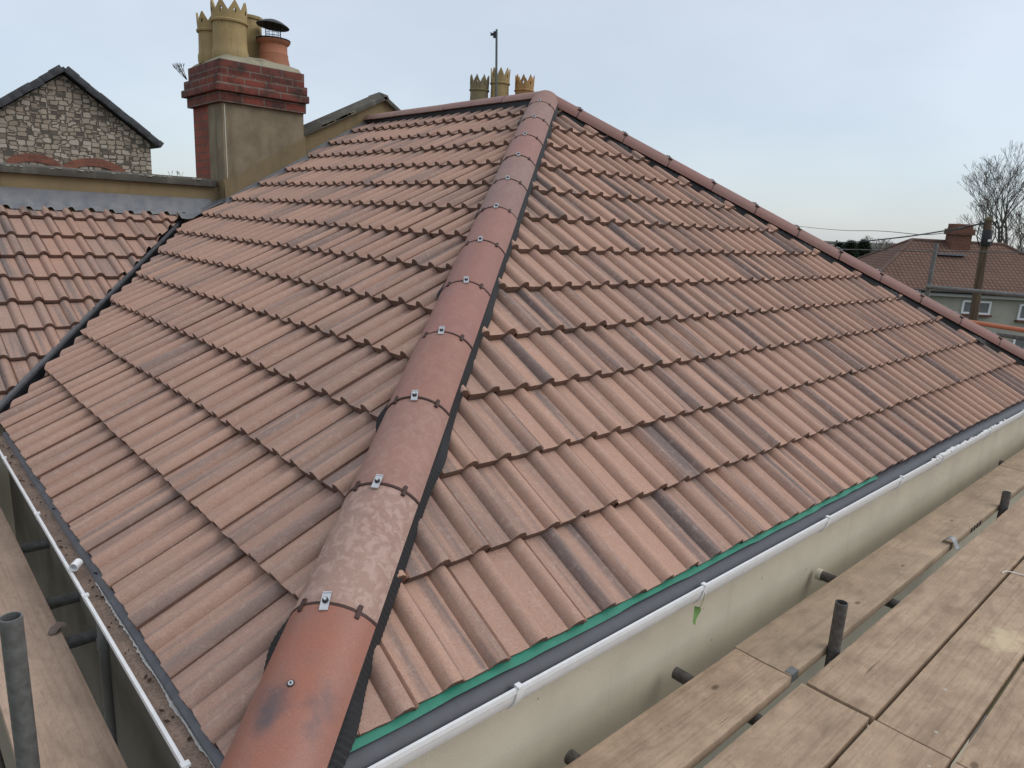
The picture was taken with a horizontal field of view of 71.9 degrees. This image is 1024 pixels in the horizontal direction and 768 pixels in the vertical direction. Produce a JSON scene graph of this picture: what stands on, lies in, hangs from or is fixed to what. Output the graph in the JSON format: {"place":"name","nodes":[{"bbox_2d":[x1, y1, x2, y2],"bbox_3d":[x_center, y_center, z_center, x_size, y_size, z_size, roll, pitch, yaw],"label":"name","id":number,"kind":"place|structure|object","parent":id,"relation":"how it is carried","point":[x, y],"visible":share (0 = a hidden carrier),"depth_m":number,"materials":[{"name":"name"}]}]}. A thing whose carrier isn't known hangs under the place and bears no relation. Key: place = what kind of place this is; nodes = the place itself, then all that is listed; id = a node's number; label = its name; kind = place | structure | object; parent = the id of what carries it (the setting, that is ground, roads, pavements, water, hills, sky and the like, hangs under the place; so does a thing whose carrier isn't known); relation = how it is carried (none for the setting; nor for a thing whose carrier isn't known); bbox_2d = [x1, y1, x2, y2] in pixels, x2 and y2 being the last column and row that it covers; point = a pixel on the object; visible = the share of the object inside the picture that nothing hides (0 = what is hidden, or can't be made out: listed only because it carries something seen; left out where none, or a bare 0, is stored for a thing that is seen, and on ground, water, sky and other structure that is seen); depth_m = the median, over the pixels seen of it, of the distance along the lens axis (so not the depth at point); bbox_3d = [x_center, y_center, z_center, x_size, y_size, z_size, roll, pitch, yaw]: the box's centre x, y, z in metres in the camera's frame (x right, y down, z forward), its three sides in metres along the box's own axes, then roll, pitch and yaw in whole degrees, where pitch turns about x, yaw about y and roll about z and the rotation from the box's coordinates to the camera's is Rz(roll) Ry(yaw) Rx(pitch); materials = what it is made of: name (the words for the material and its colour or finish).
{"place":"outdoors","nodes":[
{"label":"outdoors","id":0,"kind":"place"},
{"bbox_2d":[0,65,163,173],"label":"stone house","id":1,"kind":"structure","parent":0,"point":[60,116],"depth_m":17.71,"materials":[{"name":"stone"}]},
{"bbox_2d":[0,0,1023,767],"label":"tiled house","id":2,"kind":"structure","parent":0,"point":[516,430],"depth_m":3.65,"materials":[{"name":"tile"}]},
{"bbox_2d":[69,558,82,570],"bbox_3d":[-1.681,0.697,2.720,0.033,0.037,0.042,2,13,-4],"label":"pipe offcut","id":3,"kind":"object","parent":2,"relation":"on","point":[75,564],"visible":1,"depth_m":2.71,"materials":[{"name":"white plastic"}]},
{"bbox_2d":[172,63,186,79],"bbox_3d":[-3.688,-3.481,7.826,0.149,0.170,0.144,-3,14,-24],"label":"tv aerial","id":4,"kind":"object","parent":2,"relation":"attached to","point":[180,70],"visible":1,"depth_m":7.84,"materials":[{"name":"grey metal"}]},
{"bbox_2d":[693,593,704,624],"bbox_3d":[0.718,0.879,2.729,0.017,0.130,0.081,15,17,41],"label":"hanging leaf","id":5,"kind":"object","parent":2,"relation":"hanging from","point":[697,610],"visible":1,"depth_m":2.73,"materials":[{"name":"green plant"}]},
{"bbox_2d":[842,249,1023,252],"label":"overhead cable","id":6,"kind":"object","parent":2,"relation":"attached to","point":[931,250],"visible":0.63,"depth_m":9.78,"materials":[{"name":"black plastic"}]},
{"bbox_2d":[0,0,1023,249],"label":"sky","id":7,"kind":"structure","parent":0,"point":[838,115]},
{"bbox_2d":[825,241,895,251],"bbox_3d":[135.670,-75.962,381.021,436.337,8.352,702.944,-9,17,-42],"label":"hills","id":8,"kind":"structure","parent":0,"point":[832,244],"depth_m":414.43,"materials":[{"name":"green plant"}]},
{"bbox_2d":[826,241,1022,714],"bbox_3d":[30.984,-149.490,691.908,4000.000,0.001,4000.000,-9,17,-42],"label":"ground","id":9,"kind":"structure","parent":0,"point":[999,695],"depth_m":12.05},
{"bbox_2d":[834,241,843,248],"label":"conifer","id":10,"kind":"object","parent":9,"relation":"on","point":[838,245],"visible":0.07,"depth_m":77.82,"materials":[{"name":"green plant"}]},
{"bbox_2d":[841,239,859,257],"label":"conifer","id":11,"kind":"object","parent":9,"relation":"on","point":[855,253],"visible":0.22,"depth_m":71.74,"materials":[{"name":"green plant"}]},
{"bbox_2d":[857,239,871,255],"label":"conifer","id":12,"kind":"object","parent":9,"relation":"on","point":[864,245],"visible":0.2,"depth_m":73.74,"materials":[{"name":"green plant"}]},
{"bbox_2d":[864,235,892,251],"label":"bare tree","id":13,"kind":"object","parent":9,"relation":"on","point":[880,245],"visible":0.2,"depth_m":94.09,"materials":[{"name":"brown plant"}]},
{"bbox_2d":[968,217,996,320],"bbox_3d":[11.101,0.015,17.326,0.399,8.031,0.576,-5,15,-31],"label":"utility pole","id":14,"kind":"object","parent":9,"relation":"on","point":[986,239],"visible":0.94,"depth_m":16.72,"materials":[{"name":"brown wood"}]},
{"bbox_2d":[799,226,967,234],"bbox_3d":[15.834,-12.858,53.218,4.236,2.336,75.885,4,13,3],"label":"overhead cable","id":15,"kind":"object","parent":14,"relation":"attached to","point":[889,231],"visible":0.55,"depth_m":28.79,"materials":[{"name":"black plastic"}]},
{"bbox_2d":[828,222,984,243],"bbox_3d":[12.075,-8.171,38.316,2.177,1.108,44.296,3,13,-1],"label":"overhead cable","id":16,"kind":"object","parent":14,"relation":"attached to","point":[910,235],"visible":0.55,"depth_m":22.19,"materials":[{"name":"black plastic"}]},
{"bbox_2d":[957,140,1023,251],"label":"bare tree","id":17,"kind":"object","parent":9,"relation":"on","point":[1000,239],"visible":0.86,"depth_m":55.89,"materials":[{"name":"grey plant"}]},
{"bbox_2d":[998,192,1023,250],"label":"bare tree","id":18,"kind":"object","parent":9,"relation":"on","point":[1016,222],"visible":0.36,"depth_m":61.35,"materials":[{"name":"brown plant"}]},
{"bbox_2d":[857,224,1023,348],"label":"hipped house","id":19,"kind":"structure","parent":0,"point":[1004,271],"depth_m":39.37,"materials":[{"name":"tile"}]},
{"bbox_2d":[959,300,991,316],"bbox_3d":[25.370,-4.119,38.540,1.700,0.842,0.210,3,13,2],"label":"window","id":20,"kind":"structure","parent":19,"relation":"in","point":[985,306],"depth_m":38.56,"materials":[{"name":"white plastic"}]},
{"bbox_2d":[1012,339,1023,348],"bbox_3d":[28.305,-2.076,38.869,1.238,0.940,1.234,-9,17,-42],"label":"window","id":21,"kind":"structure","parent":19,"relation":"in","point":[1020,343],"depth_m":38.91,"materials":[{"name":"white plastic"}]},
{"bbox_2d":[1014,304,1023,322],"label":"window","id":22,"kind":"structure","parent":19,"relation":"in","point":[1020,315],"depth_m":38.53,"materials":[{"name":"white plastic"}]},
{"bbox_2d":[968,715,986,742],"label":"yard","id":23,"kind":"structure","parent":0,"point":[977,728],"depth_m":11.01,"materials":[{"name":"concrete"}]},
{"bbox_2d":[0,538,96,767],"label":"scaffold","id":24,"kind":"object","parent":23,"relation":"on","point":[17,679],"visible":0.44,"depth_m":1.88,"materials":[{"name":"metal"}]},
{"bbox_2d":[0,507,127,767],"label":"scaffold board","id":25,"kind":"object","parent":24,"relation":"on","point":[72,730],"visible":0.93,"depth_m":2.55,"materials":[{"name":"brown wood"}]},
{"bbox_2d":[47,622,65,634],"bbox_3d":[-1.861,0.997,2.884,0.070,0.017,0.062,-9,17,-42],"label":"slate flake","id":26,"kind":"object","parent":25,"relation":"on","point":[55,628],"visible":1,"depth_m":2.88,"materials":[{"name":"grey stone"}]},
{"bbox_2d":[469,67,534,99],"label":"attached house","id":27,"kind":"structure","parent":23,"relation":"on","point":[478,89],"depth_m":12.28,"materials":[{"name":"beige ceramic"}]},
{"bbox_2d":[490,29,497,96],"bbox_3d":[-0.287,-4.742,12.074,0.108,2.493,0.357,-7,16,-37],"label":"aerial mast","id":28,"kind":"object","parent":27,"relation":"attached to","point":[494,34],"visible":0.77,"depth_m":11.94,"materials":[{"name":"metal"}]},
{"bbox_2d":[564,243,1023,767],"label":"scaffold","id":29,"kind":"object","parent":23,"relation":"on","point":[681,676],"visible":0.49,"depth_m":3.81,"materials":[{"name":"metal"}]},
{"bbox_2d":[564,649,791,767],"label":"scaffold board","id":30,"kind":"object","parent":29,"relation":"on","point":[695,720],"visible":1,"depth_m":2.56,"materials":[{"name":"brown wood"}]},
{"bbox_2d":[703,683,868,767],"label":"scaffold board","id":31,"kind":"object","parent":29,"relation":"on","point":[801,725],"visible":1,"depth_m":2.51,"materials":[{"name":"brown wood"}]},
{"bbox_2d":[735,466,1023,682],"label":"scaffold board","id":32,"kind":"object","parent":29,"relation":"on","point":[792,642],"visible":0.93,"depth_m":3.69,"materials":[{"name":"wood"}]},
{"bbox_2d":[943,536,959,550],"bbox_3d":[2.610,0.940,4.188,0.060,0.061,0.085,-9,17,-42],"label":"board clip","id":33,"kind":"object","parent":32,"relation":"attached to","point":[955,542],"visible":1,"depth_m":4.17,"materials":[{"name":"metal"}]},
{"bbox_2d":[831,720,949,767],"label":"scaffold board","id":34,"kind":"object","parent":29,"relation":"on","point":[876,744],"visible":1,"depth_m":2.44,"materials":[{"name":"brown wood"}]},
{"bbox_2d":[806,496,1023,724],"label":"scaffold board","id":35,"kind":"object","parent":29,"relation":"on","point":[872,673],"visible":0.84,"depth_m":3.28,"materials":[{"name":"brown wood"}]},
{"bbox_2d":[877,559,1023,766],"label":"scaffold board","id":36,"kind":"object","parent":29,"relation":"on","point":[942,703],"visible":0.9,"depth_m":2.89,"materials":[{"name":"brown wood"}]},
{"bbox_2d":[951,763,963,767],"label":"scaffold board","id":37,"kind":"object","parent":29,"relation":"on","point":[955,765],"visible":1,"depth_m":2.40,"materials":[{"name":"brown wood"}]},
{"bbox_2d":[956,662,1023,767],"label":"scaffold board","id":38,"kind":"object","parent":29,"relation":"on","point":[997,740],"visible":0.95,"depth_m":2.56,"materials":[{"name":"brown wood"}]},
{"bbox_2d":[999,449,1023,470],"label":"scaffold board","id":39,"kind":"object","parent":29,"relation":"on","point":[1016,461],"visible":0.77,"depth_m":5.84,"materials":[{"name":"brown wood"}]}
]}

